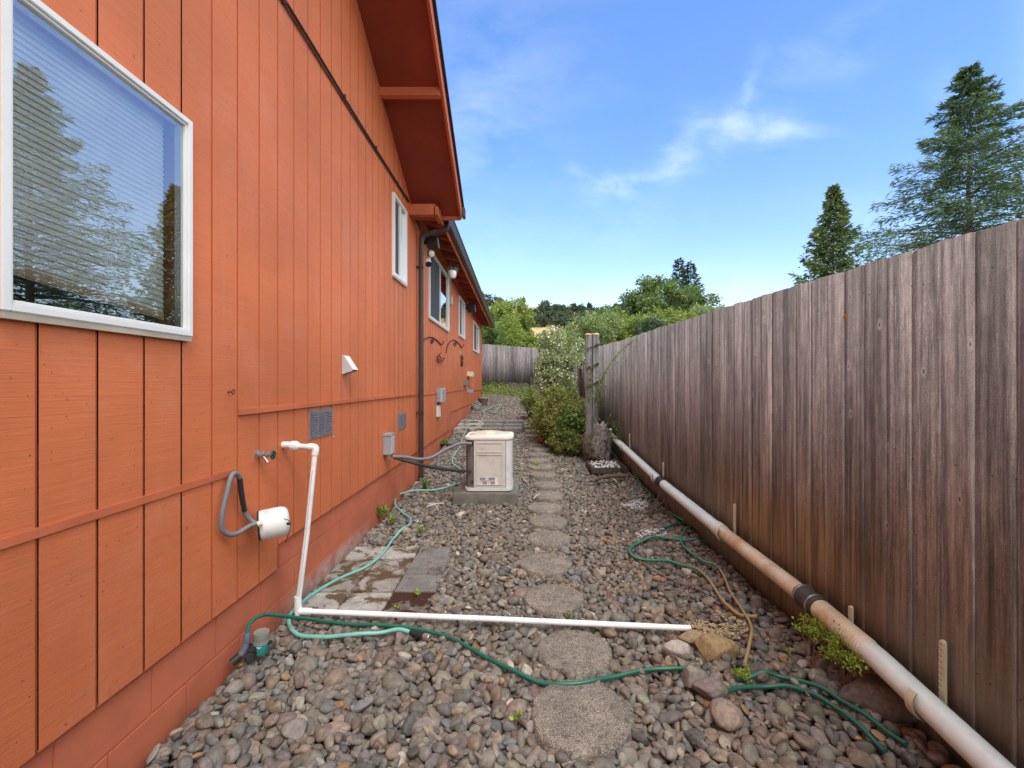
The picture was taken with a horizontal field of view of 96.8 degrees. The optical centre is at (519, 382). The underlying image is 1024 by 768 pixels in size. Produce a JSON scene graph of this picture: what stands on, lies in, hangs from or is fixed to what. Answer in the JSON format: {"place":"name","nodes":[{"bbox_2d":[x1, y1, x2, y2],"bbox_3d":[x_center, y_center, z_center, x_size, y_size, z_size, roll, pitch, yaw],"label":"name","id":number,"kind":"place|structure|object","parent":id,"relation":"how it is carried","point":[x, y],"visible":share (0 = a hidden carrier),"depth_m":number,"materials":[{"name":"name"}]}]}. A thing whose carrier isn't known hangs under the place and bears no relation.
{"place":"outdoors","nodes":[
{"label":"outdoors","id":0,"kind":"place"},
{"bbox_2d":[513,306,577,336],"bbox_3d":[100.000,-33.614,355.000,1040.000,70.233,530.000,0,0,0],"label":"hill","id":1,"kind":"structure","parent":0,"point":[538,329],"depth_m":225.81,"materials":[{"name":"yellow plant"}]},
{"bbox_2d":[536,312,550,326],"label":"hillside oak","id":2,"kind":"object","parent":1,"relation":"on","point":[543,321],"visible":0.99,"depth_m":227.06,"materials":[{"name":"green plant"}]},
{"bbox_2d":[144,388,961,767],"bbox_3d":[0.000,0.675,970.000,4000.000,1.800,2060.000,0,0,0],"label":"ground","id":3,"kind":"structure","parent":0,"point":[502,669],"depth_m":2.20,"materials":[{"name":"grey gravel"}]},
{"bbox_2d":[0,0,494,767],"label":"orange house","id":4,"kind":"structure","parent":3,"relation":"on","point":[206,206],"depth_m":2.15,"materials":[{"name":"paint"}]},
{"bbox_2d":[0,0,192,428],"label":"window","id":5,"kind":"structure","parent":4,"relation":"in","point":[81,188],"depth_m":1.65,"materials":[{"name":"white plastic"}]},
{"bbox_2d":[218,471,290,541],"bbox_3d":[-1.389,0.674,2.473,0.237,0.434,0.419,0,0,0],"label":"faucet cover","id":6,"kind":"object","parent":4,"relation":"attached to","point":[272,523],"visible":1,"depth_m":2.49,"materials":[{"name":"white plastic"}]},
{"bbox_2d":[254,450,275,463],"bbox_3d":[-1.470,0.427,2.630,0.102,0.080,0.055,0,0,0],"label":"outdoor faucet","id":7,"kind":"object","parent":4,"relation":"attached to","point":[263,455],"visible":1,"depth_m":2.62,"materials":[{"name":"silver metal"}]},
{"bbox_2d":[307,408,333,443],"bbox_3d":[-1.515,0.306,3.474,0.011,0.290,0.481,0,0,0],"label":"foundation vent","id":8,"kind":"object","parent":4,"relation":"attached to","point":[320,422],"visible":0.94,"depth_m":3.45,"materials":[{"name":"metal"}]},
{"bbox_2d":[342,355,357,373],"bbox_3d":[-1.472,-0.155,3.945,0.096,0.160,0.122,0,0,0],"label":"vent hood","id":9,"kind":"object","parent":4,"relation":"attached to","point":[348,366],"visible":1,"depth_m":3.88,"materials":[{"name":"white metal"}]},
{"bbox_2d":[383,432,394,459],"bbox_3d":[-1.470,0.713,5.117,0.099,0.295,0.149,0,0,0],"label":"disconnect box","id":10,"kind":"object","parent":4,"relation":"attached to","point":[388,444],"visible":1,"depth_m":5.05,"materials":[{"name":"grey metal"}]},
{"bbox_2d":[393,458,471,472],"bbox_3d":[-1.020,0.974,5.415,0.977,0.274,0.087,0,0,-35],"label":"refrigerant line","id":11,"kind":"object","parent":10,"relation":"attached to","point":[434,467],"visible":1,"depth_m":5.39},
{"bbox_2d":[392,192,406,287],"bbox_3d":[-1.520,-1.764,5.710,0.060,1.012,0.620,0,0,0],"label":"window","id":12,"kind":"structure","parent":4,"relation":"in","point":[399,213],"depth_m":5.69,"materials":[{"name":"white plastic"}]},
{"bbox_2d":[397,409,406,433],"bbox_3d":[-1.515,0.491,5.860,0.011,0.290,0.482,0,0,0],"label":"foundation vent","id":13,"kind":"object","parent":4,"relation":"attached to","point":[401,421],"visible":1,"depth_m":5.82,"materials":[{"name":"metal"}]},
{"bbox_2d":[424,236,439,249],"bbox_3d":[-1.371,-2.180,7.050,0.239,0.199,0.140,0,0,0],"label":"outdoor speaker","id":14,"kind":"object","parent":4,"relation":"attached to","point":[431,242],"visible":0.89,"depth_m":6.98},
{"bbox_2d":[428,249,449,332],"bbox_3d":[-1.520,-1.649,8.580,0.060,1.182,2.080,0,0,0],"label":"window","id":15,"kind":"structure","parent":4,"relation":"in","point":[438,279],"depth_m":8.48,"materials":[{"name":"white plastic"}]},
{"bbox_2d":[437,388,445,401],"bbox_3d":[-1.468,0.223,8.490,0.104,0.259,0.434,0,0,0],"label":"switch box","id":16,"kind":"object","parent":4,"relation":"attached to","point":[441,394],"visible":1,"depth_m":8.29,"materials":[{"name":"grey metal"}]},
{"bbox_2d":[459,295,464,339],"bbox_3d":[-1.520,-1.664,11.825,0.060,1.012,1.150,0,0,0],"label":"window","id":17,"kind":"structure","parent":4,"relation":"in","point":[461,303],"depth_m":11.80,"materials":[{"name":"white plastic"}]},
{"bbox_2d":[473,320,478,354],"bbox_3d":[-1.520,-1.534,15.725,0.060,0.992,1.950,0,0,0],"label":"window","id":18,"kind":"structure","parent":4,"relation":"in","point":[475,327],"depth_m":15.53,"materials":[{"name":"white plastic"}]},
{"bbox_2d":[281,441,690,630],"bbox_3d":[-0.257,0.924,2.822,2.556,1.105,0.067,0,0,4],"label":"pvc pipe","id":19,"kind":"object","parent":4,"relation":"attached to","point":[314,448],"visible":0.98,"depth_m":2.84,"materials":[{"name":"plastic"}]},
{"bbox_2d":[249,628,272,655],"bbox_3d":[-1.409,1.399,2.459,0.132,0.116,0.082,0,0,0],"label":"hose timer","id":20,"kind":"object","parent":3,"relation":"on","point":[262,641],"visible":0.93,"depth_m":2.43,"materials":[{"name":"green plastic"}]},
{"bbox_2d":[292,593,349,616],"bbox_3d":[-1.363,1.521,3.112,0.291,0.038,0.297,0,0,0],"label":"paver","id":21,"kind":"object","parent":3,"relation":"on","point":[335,601],"visible":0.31,"depth_m":3.13,"materials":[{"name":"concrete"}]},
{"bbox_2d":[310,574,364,593],"bbox_3d":[-1.363,1.519,3.417,0.291,0.042,0.297,0,0,0],"label":"paver","id":22,"kind":"object","parent":3,"relation":"on","point":[348,584],"visible":0.56,"depth_m":3.40,"materials":[{"name":"concrete"}]},
{"bbox_2d":[329,560,376,574],"bbox_3d":[-1.363,1.521,3.723,0.291,0.038,0.297,0,0,0],"label":"paver","id":23,"kind":"object","parent":3,"relation":"on","point":[344,566],"visible":0.55,"depth_m":3.72,"materials":[{"name":"concrete"}]},
{"bbox_2d":[343,547,385,560],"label":"paver","id":24,"kind":"object","parent":3,"relation":"on","point":[364,553],"visible":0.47,"depth_m":4.00,"materials":[{"name":"concrete"}]},
{"bbox_2d":[338,593,392,617],"bbox_3d":[-1.060,1.521,3.112,0.297,0.038,0.297,0,0,0],"label":"paver","id":25,"kind":"object","parent":3,"relation":"on","point":[368,601],"visible":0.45,"depth_m":3.13,"materials":[{"name":"concrete"}]},
{"bbox_2d":[287,482,459,641],"bbox_3d":[-1.136,1.458,4.543,0.953,0.099,3.903,0,0,-4],"label":"garden hose","id":26,"kind":"object","parent":3,"relation":"on","point":[416,634],"visible":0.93,"depth_m":2.72,"materials":[{"name":"green rubber"}]},
{"bbox_2d":[352,574,403,592],"bbox_3d":[-1.060,1.519,3.417,0.297,0.042,0.297,0,0,0],"label":"paver","id":27,"kind":"object","parent":3,"relation":"on","point":[378,583],"visible":0.68,"depth_m":3.40,"materials":[{"name":"concrete"}]},
{"bbox_2d":[367,560,412,574],"bbox_3d":[-1.060,1.522,3.723,0.297,0.036,0.297,0,0,0],"label":"paver","id":28,"kind":"object","parent":3,"relation":"on","point":[390,566],"visible":0.68,"depth_m":3.71,"materials":[{"name":"concrete"}]},
{"bbox_2d":[379,546,419,559],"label":"paver","id":29,"kind":"object","parent":3,"relation":"on","point":[400,553],"visible":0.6,"depth_m":4.00,"materials":[{"name":"concrete"}]},
{"bbox_2d":[383,592,434,618],"bbox_3d":[-0.756,1.520,3.112,0.295,0.041,0.297,0,0,0],"label":"paver","id":30,"kind":"object","parent":3,"relation":"on","point":[410,602],"visible":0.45,"depth_m":3.11,"materials":[{"name":"concrete"}]},
{"bbox_2d":[395,574,441,593],"bbox_3d":[-0.756,1.520,3.417,0.295,0.041,0.297,0,0,0],"label":"paver","id":31,"kind":"object","parent":3,"relation":"on","point":[421,582],"visible":0.68,"depth_m":3.40,"materials":[{"name":"concrete"}]},
{"bbox_2d":[405,559,447,574],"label":"paver","id":32,"kind":"object","parent":3,"relation":"on","point":[427,566],"visible":0.73,"depth_m":3.71,"materials":[{"name":"concrete"}]},
{"bbox_2d":[415,547,451,558],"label":"paver","id":33,"kind":"object","parent":3,"relation":"on","point":[433,552],"visible":0.6,"depth_m":4.01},
{"bbox_2d":[229,612,684,685],"bbox_3d":[-0.267,1.406,2.533,2.480,0.212,0.512,0,0,4],"label":"garden hose","id":34,"kind":"object","parent":3,"relation":"on","point":[236,658],"visible":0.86,"depth_m":2.40,"materials":[{"name":"green plastic"}]},
{"bbox_2d":[453,426,482,432],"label":"paver","id":35,"kind":"object","parent":3,"relation":"on","point":[459,429],"visible":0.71,"depth_m":10.21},
{"bbox_2d":[451,403,500,473],"bbox_3d":[-0.962,1.039,11.300,0.456,0.708,8.675,0,0,1],"label":"garden hose","id":36,"kind":"object","parent":3,"relation":"on","point":[465,432],"visible":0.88,"depth_m":9.68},
{"bbox_2d":[453,479,518,505],"bbox_3d":[-0.420,1.427,5.975,0.800,0.145,0.850,0,0,0],"label":"concrete pad","id":37,"kind":"object","parent":3,"relation":"on","point":[461,495],"visible":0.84,"depth_m":5.55,"materials":[{"name":"concrete"}]},
{"bbox_2d":[464,430,513,490],"bbox_3d":[-0.393,0.989,5.966,0.616,0.733,0.648,0,0,0],"label":"air conditioner","id":38,"kind":"object","parent":37,"relation":"on","point":[489,459],"visible":1,"depth_m":5.65,"materials":[{"name":"metal"}]},
{"bbox_2d":[394,442,471,460],"bbox_3d":[-1.020,0.820,5.418,0.965,0.185,0.078,0,0,-31],"label":"conduit cable","id":39,"kind":"object","parent":38,"relation":"attached to","point":[432,456],"visible":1,"depth_m":5.40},
{"bbox_2d":[482,317,508,345],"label":"hedge bush","id":40,"kind":"object","parent":3,"relation":"on","point":[489,333],"visible":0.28,"depth_m":24.50,"materials":[{"name":"green plant"}]},
{"bbox_2d":[482,308,522,341],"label":"hedge bush","id":41,"kind":"object","parent":3,"relation":"on","point":[511,324],"visible":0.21,"depth_m":26.92,"materials":[{"name":"green plant"}]},
{"bbox_2d":[478,382,530,396],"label":"ground cover","id":42,"kind":"object","parent":3,"relation":"on","point":[498,389],"visible":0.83,"depth_m":18.09,"materials":[{"name":"green plant"}]},
{"bbox_2d":[502,426,521,432],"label":"paver","id":43,"kind":"object","parent":3,"relation":"on","point":[515,429],"visible":0.85,"depth_m":10.21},
{"bbox_2d":[482,344,541,389],"bbox_3d":[-3.649,-0.612,18.377,13.823,2.224,0.032,0,0,-39],"label":"fence","id":44,"kind":"object","parent":3,"relation":"on","point":[505,364],"visible":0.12,"depth_m":20.87,"materials":[{"name":"wood"}]},
{"bbox_2d":[489,297,534,330],"bbox_3d":[-0.850,-2.935,31.000,3.875,5.873,3.473,0,0,38],"label":"leafy tree","id":45,"kind":"object","parent":3,"relation":"on","point":[503,307],"visible":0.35,"depth_m":30.23,"materials":[{"name":"green plant"}]},
{"bbox_2d":[491,327,541,347],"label":"hedge bush","id":46,"kind":"object","parent":3,"relation":"on","point":[520,338],"visible":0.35,"depth_m":25.04,"materials":[{"name":"green plant"}]},
{"bbox_2d":[517,295,535,336],"bbox_3d":[0.253,-3.063,32.001,1.879,6.130,2.204,0,0,0],"label":"leafy tree","id":47,"kind":"object","parent":3,"relation":"on","point":[532,323],"visible":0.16,"depth_m":31.87,"materials":[{"name":"green plant"}]},
{"bbox_2d":[520,386,542,418],"bbox_3d":[0.336,0.525,12.174,0.764,0.949,0.996,0,0,0],"label":"nandina","id":48,"kind":"object","parent":3,"relation":"on","point":[529,399],"visible":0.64,"depth_m":12.08,"materials":[{"name":"green plant"}]},
{"bbox_2d":[527,452,549,457],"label":"stepping stone","id":49,"kind":"object","parent":3,"relation":"on","point":[538,455],"visible":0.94,"depth_m":8.03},
{"bbox_2d":[526,458,550,463],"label":"stepping stone","id":50,"kind":"object","parent":3,"relation":"on","point":[539,460],"visible":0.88,"depth_m":7.63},
{"bbox_2d":[527,464,552,471],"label":"stepping stone","id":51,"kind":"object","parent":3,"relation":"on","point":[541,467],"visible":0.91,"depth_m":7.21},
{"bbox_2d":[529,471,555,480],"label":"stepping stone","id":52,"kind":"object","parent":3,"relation":"on","point":[541,475],"visible":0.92,"depth_m":6.77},
{"bbox_2d":[518,553,571,577],"bbox_3d":[0.207,1.531,3.768,0.447,0.092,0.444,0,0,0],"label":"stepping stone","id":53,"kind":"object","parent":3,"relation":"on","point":[547,565],"visible":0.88,"depth_m":3.71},
{"bbox_2d":[527,502,562,514],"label":"stepping stone","id":54,"kind":"object","parent":3,"relation":"on","point":[540,508],"visible":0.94,"depth_m":5.24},
{"bbox_2d":[533,481,562,490],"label":"stepping stone","id":55,"kind":"object","parent":3,"relation":"on","point":[548,485],"visible":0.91,"depth_m":6.23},
{"bbox_2d":[529,515,567,529],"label":"stepping stone","id":56,"kind":"object","parent":3,"relation":"on","point":[549,522],"visible":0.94,"depth_m":4.79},
{"bbox_2d":[532,491,564,502],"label":"stepping stone","id":57,"kind":"object","parent":3,"relation":"on","point":[547,496],"visible":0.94,"depth_m":5.72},
{"bbox_2d":[527,530,570,550],"bbox_3d":[0.280,1.517,4.348,0.436,0.092,0.434,0,0,0],"label":"stepping stone","id":58,"kind":"object","parent":3,"relation":"on","point":[551,539],"visible":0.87,"depth_m":4.28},
{"bbox_2d":[523,584,584,618],"bbox_3d":[0.235,1.538,3.181,0.434,0.092,0.433,0,0,0],"label":"stepping stone","id":59,"kind":"object","parent":3,"relation":"on","point":[553,601],"visible":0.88,"depth_m":3.14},
{"bbox_2d":[530,324,584,405],"bbox_3d":[0.834,-0.064,9.913,1.233,2.458,1.482,0,0,0],"label":"flowering shrub","id":60,"kind":"object","parent":3,"relation":"on","point":[555,367],"visible":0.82,"depth_m":9.57,"materials":[{"name":"green plant"}]},
{"bbox_2d":[527,383,600,451],"bbox_3d":[0.815,0.638,8.748,1.405,1.282,1.586,0,0,0],"label":"rose bush","id":61,"kind":"object","parent":3,"relation":"on","point":[547,425],"visible":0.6,"depth_m":8.59,"materials":[{"name":"green plant"}]},
{"bbox_2d":[546,429,583,455],"bbox_3d":[0.869,1.083,8.186,0.767,0.569,0.572,0,0,26],"label":"nandina","id":62,"kind":"object","parent":3,"relation":"on","point":[565,449],"visible":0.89,"depth_m":8.05,"materials":[{"name":"green plant"}]},
{"bbox_2d":[190,441,941,767],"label":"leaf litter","id":63,"kind":"object","parent":3,"relation":"on","point":[727,747],"visible":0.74,"depth_m":2.23,"materials":[{"name":"plant"}]},
{"bbox_2d":[556,408,584,455],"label":"green shrub","id":64,"kind":"object","parent":3,"relation":"on","point":[568,422],"visible":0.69,"depth_m":8.08,"materials":[{"name":"green plant"}]},
{"bbox_2d":[537,630,612,679],"bbox_3d":[0.305,1.538,2.554,0.438,0.092,0.435,0,0,0],"label":"stepping stone","id":65,"kind":"object","parent":3,"relation":"on","point":[584,654],"visible":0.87,"depth_m":2.52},
{"bbox_2d":[571,336,584,402],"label":"flowering shrub","id":66,"kind":"object","parent":3,"relation":"on","point":[579,343],"visible":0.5,"depth_m":10.53,"materials":[{"name":"green plant"}]},
{"bbox_2d":[530,679,634,765],"bbox_3d":[0.282,1.538,2.070,0.474,0.092,0.480,0,0,0],"label":"stepping stone","id":67,"kind":"object","parent":3,"relation":"on","point":[587,723],"visible":0.91,"depth_m":2.01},
{"bbox_2d":[582,430,592,461],"bbox_3d":[1.149,1.117,7.721,0.196,0.701,0.226,0,0,0],"label":"driftwood stump","id":68,"kind":"object","parent":3,"relation":"on","point":[587,447],"visible":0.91,"depth_m":7.66,"materials":[{"name":"brown wood"}]},
{"bbox_2d":[585,333,598,433],"bbox_3d":[1.258,0.239,7.932,0.256,2.222,0.168,0,0,0],"label":"twin post","id":69,"kind":"object","parent":3,"relation":"on","point":[592,346],"visible":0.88,"depth_m":7.90,"materials":[{"name":"grey wood"}]},
{"bbox_2d":[565,308,626,346],"bbox_3d":[2.806,-1.162,16.910,2.246,3.437,2.348,0,0,0],"label":"hedge bush","id":70,"kind":"object","parent":3,"relation":"on","point":[603,325],"visible":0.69,"depth_m":16.55,"materials":[{"name":"green plant"}]},
{"bbox_2d":[591,421,611,460],"bbox_3d":[1.373,1.099,7.694,0.379,0.924,0.246,0,0,0],"label":"driftwood stump","id":71,"kind":"object","parent":3,"relation":"on","point":[601,443],"visible":0.83,"depth_m":7.63,"materials":[{"name":"wood"}]},
{"bbox_2d":[577,305,634,341],"bbox_3d":[5.673,-2.571,29.944,4.099,5.332,4.008,0,0,0],"label":"hedge bush","id":72,"kind":"object","parent":3,"relation":"on","point":[602,309],"visible":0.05,"depth_m":29.21,"materials":[{"name":"green plant"}]},
{"bbox_2d":[586,461,628,474],"bbox_3d":[1.380,1.352,7.270,0.560,0.105,0.680,0,0,0],"label":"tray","id":73,"kind":"object","parent":3,"relation":"on","point":[603,471],"visible":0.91,"depth_m":6.93,"materials":[{"name":"black plastic"}]},
{"bbox_2d":[590,474,625,481],"bbox_3d":[1.248,1.334,6.427,0.580,0.099,0.082,0,0,-20],"label":"driftwood","id":74,"kind":"object","parent":3,"relation":"on","point":[605,476],"visible":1,"depth_m":6.39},
{"bbox_2d":[598,306,646,343],"bbox_3d":[4.164,-1.434,18.984,3.174,3.624,3.002,0,0,0],"label":"hedge bush","id":75,"kind":"object","parent":3,"relation":"on","point":[626,328],"visible":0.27,"depth_m":18.36,"materials":[{"name":"green plant"}]},
{"bbox_2d":[618,300,638,316],"bbox_3d":[7.940,-3.004,32.814,2.788,5.828,2.018,0,0,0],"label":"leafy tree","id":76,"kind":"object","parent":3,"relation":"on","point":[628,306],"visible":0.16,"depth_m":32.43,"materials":[{"name":"green plant"}]},
{"bbox_2d":[620,498,647,510],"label":"fine gravel","id":77,"kind":"structure","parent":3,"relation":"on","point":[628,504],"depth_m":5.39,"materials":[{"name":"gravel"}]},
{"bbox_2d":[629,314,668,336],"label":"hedge bush","id":78,"kind":"object","parent":3,"relation":"on","point":[650,323],"visible":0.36,"depth_m":14.82,"materials":[{"name":"green plant"}]},
{"bbox_2d":[635,528,666,538],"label":"fine gravel","id":79,"kind":"structure","parent":3,"relation":"on","point":[649,532],"depth_m":4.44,"materials":[{"name":"gravel"}]},
{"bbox_2d":[617,274,688,320],"bbox_3d":[9.566,-4.088,33.888,5.671,8.000,5.505,0,0,0],"label":"leafy tree","id":80,"kind":"object","parent":3,"relation":"on","point":[649,297],"visible":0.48,"depth_m":32.84,"materials":[{"name":"green plant"}]},
{"bbox_2d":[643,492,669,516],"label":"dead plant","id":81,"kind":"object","parent":3,"relation":"on","point":[652,511],"visible":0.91,"depth_m":5.00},
{"bbox_2d":[647,306,698,323],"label":"hedge bush","id":82,"kind":"object","parent":3,"relation":"on","point":[675,316],"visible":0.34,"depth_m":20.35,"materials":[{"name":"green plant"}]},
{"bbox_2d":[661,639,691,658],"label":"boulder","id":83,"kind":"object","parent":3,"relation":"on","point":[676,648],"visible":0.94,"depth_m":2.50,"materials":[{"name":"stone"}]},
{"bbox_2d":[671,257,689,290],"bbox_3d":[14.243,-5.523,39.810,5.434,10.863,4.850,0,0,0],"label":"conifer tree","id":84,"kind":"object","parent":3,"relation":"on","point":[682,275],"visible":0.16,"depth_m":39.79,"materials":[{"name":"green plant"}]},
{"bbox_2d":[678,629,703,644],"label":"boulder","id":85,"kind":"object","parent":3,"relation":"on","point":[690,636],"visible":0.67,"depth_m":2.63,"materials":[{"name":"stone"}]},
{"bbox_2d":[661,284,722,312],"bbox_3d":[13.298,-3.985,36.084,4.559,7.860,4.387,0,0,-28],"label":"leafy tree","id":86,"kind":"object","parent":3,"relation":"on","point":[694,295],"visible":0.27,"depth_m":35.12,"materials":[{"name":"green plant"}]},
{"bbox_2d":[677,260,707,303],"bbox_3d":[14.954,-5.402,39.891,5.365,10.620,5.860,0,0,45],"label":"conifer tree","id":87,"kind":"object","parent":3,"relation":"on","point":[691,275],"visible":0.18,"depth_m":39.76,"materials":[{"name":"green plant"}]},
{"bbox_2d":[628,535,757,617],"bbox_3d":[1.274,1.451,3.633,0.806,0.102,1.473,0,0,15],"label":"garden hose","id":88,"kind":"object","parent":3,"relation":"on","point":[727,605],"visible":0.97,"depth_m":3.72,"materials":[{"name":"rubber"}]},
{"bbox_2d":[682,665,707,688],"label":"boulder","id":89,"kind":"object","parent":3,"relation":"on","point":[691,675],"visible":0.79,"depth_m":2.24,"materials":[{"name":"stone"}]},
{"bbox_2d":[680,302,728,318],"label":"hedge bush","id":90,"kind":"object","parent":3,"relation":"on","point":[703,309],"visible":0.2,"depth_m":21.37,"materials":[{"name":"green plant"}]},
{"bbox_2d":[692,677,727,700],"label":"boulder","id":91,"kind":"object","parent":3,"relation":"on","point":[710,688],"visible":0.91,"depth_m":2.16,"materials":[{"name":"stone"}]},
{"bbox_2d":[667,511,753,665],"bbox_3d":[1.475,1.444,3.667,0.211,0.095,2.614,0,0,10],"label":"garden hose","id":92,"kind":"object","parent":3,"relation":"on","point":[745,660],"visible":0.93,"depth_m":3.11,"materials":[{"name":"rubber"}]},
{"bbox_2d":[694,632,740,662],"bbox_3d":[1.108,1.487,2.545,0.228,0.152,0.154,0,0,-15],"label":"boulder","id":93,"kind":"object","parent":3,"relation":"on","point":[711,647],"visible":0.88,"depth_m":2.50,"materials":[{"name":"stone"}]},
{"bbox_2d":[710,697,743,730],"bbox_3d":[0.911,1.464,2.018,0.142,0.082,0.128,0,0,37],"label":"boulder","id":94,"kind":"object","parent":3,"relation":"on","point":[727,715],"visible":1,"depth_m":1.99,"materials":[{"name":"stone"}]},
{"bbox_2d":[731,663,753,684],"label":"weed","id":95,"kind":"object","parent":3,"relation":"on","point":[743,673],"visible":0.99,"depth_m":2.29,"materials":[{"name":"green plant"}]},
{"bbox_2d":[563,217,1023,767],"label":"board fence","id":96,"kind":"object","parent":3,"relation":"on","point":[865,459],"visible":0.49,"depth_m":2.17,"materials":[{"name":"wood"}]},
{"bbox_2d":[595,335,636,398],"bbox_3d":[1.541,-0.141,7.284,0.250,1.119,1.424,0,0,-15],"label":"climbing vine","id":97,"kind":"object","parent":96,"relation":"attached to","point":[615,360],"visible":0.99,"depth_m":7.44,"materials":[{"name":"green plant"}]},
{"bbox_2d":[715,504,735,542],"bbox_3d":[1.616,1.101,3.574,0.156,0.299,0.046,0,0,0],"label":"pipe hanger","id":98,"kind":"object","parent":96,"relation":"attached to","point":[734,521],"visible":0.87,"depth_m":3.57,"materials":[{"name":"beige plastic"}]},
{"bbox_2d":[904,640,946,721],"bbox_3d":[1.616,1.180,1.808,0.156,0.308,0.046,0,0,0],"label":"pipe hanger","id":99,"kind":"object","parent":96,"relation":"attached to","point":[910,696],"visible":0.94,"depth_m":1.81,"materials":[{"name":"beige plastic"}]},
{"bbox_2d":[610,428,1015,767],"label":"drain pipe","id":100,"kind":"object","parent":99,"relation":"hanging from","point":[964,740],"visible":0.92,"depth_m":2.09,"materials":[{"name":"white plastic"}]},
{"bbox_2d":[727,683,887,753],"bbox_3d":[1.283,1.479,2.094,0.633,0.058,0.254,0,0,37],"label":"garden hose","id":101,"kind":"object","parent":3,"relation":"on","point":[870,736],"visible":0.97,"depth_m":2.12,"materials":[{"name":"rubber"}]},
{"bbox_2d":[791,613,849,668],"bbox_3d":[1.534,1.335,2.329,0.276,0.273,0.193,0,0,45],"label":"weed","id":102,"kind":"object","parent":3,"relation":"on","point":[816,632],"visible":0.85,"depth_m":2.33,"materials":[{"name":"green plant"}]},
{"bbox_2d":[735,670,908,746],"bbox_3d":[1.383,1.476,2.127,0.671,0.063,0.183,0,0,44],"label":"garden hose","id":103,"kind":"object","parent":3,"relation":"on","point":[880,726],"visible":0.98,"depth_m":2.11,"materials":[{"name":"rubber"}]},
{"bbox_2d":[787,183,867,286],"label":"conifer tree","id":104,"kind":"object","parent":3,"relation":"on","point":[836,238],"visible":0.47,"depth_m":44.41,"materials":[{"name":"green plant"}]},
{"bbox_2d":[819,620,875,685],"bbox_3d":[1.580,1.322,2.164,0.230,0.300,0.296,0,0,0],"label":"weed","id":105,"kind":"object","parent":3,"relation":"on","point":[845,655],"visible":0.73,"depth_m":2.17,"materials":[{"name":"green plant"}]},
{"bbox_2d":[837,673,920,722],"bbox_3d":[1.674,1.449,2.067,0.392,0.204,0.248,0,0,0],"label":"boulder","id":106,"kind":"object","parent":3,"relation":"on","point":[877,693],"visible":0.56,"depth_m":2.02,"materials":[{"name":"stone"}]},
{"bbox_2d":[830,60,1023,270],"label":"cedar tree","id":107,"kind":"object","parent":3,"relation":"on","point":[976,93],"visible":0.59,"depth_m":32.32,"materials":[{"name":"green plant"}]},
{"bbox_2d":[684,610,749,639],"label":"fine gravel","id":108,"kind":"structure","parent":0,"point":[705,628],"depth_m":2.78,"materials":[{"name":"gravel"}]},
{"bbox_2d":[436,0,1023,307],"label":"sky","id":109,"kind":"structure","parent":0,"point":[601,145],"materials":[{"name":"blue"}]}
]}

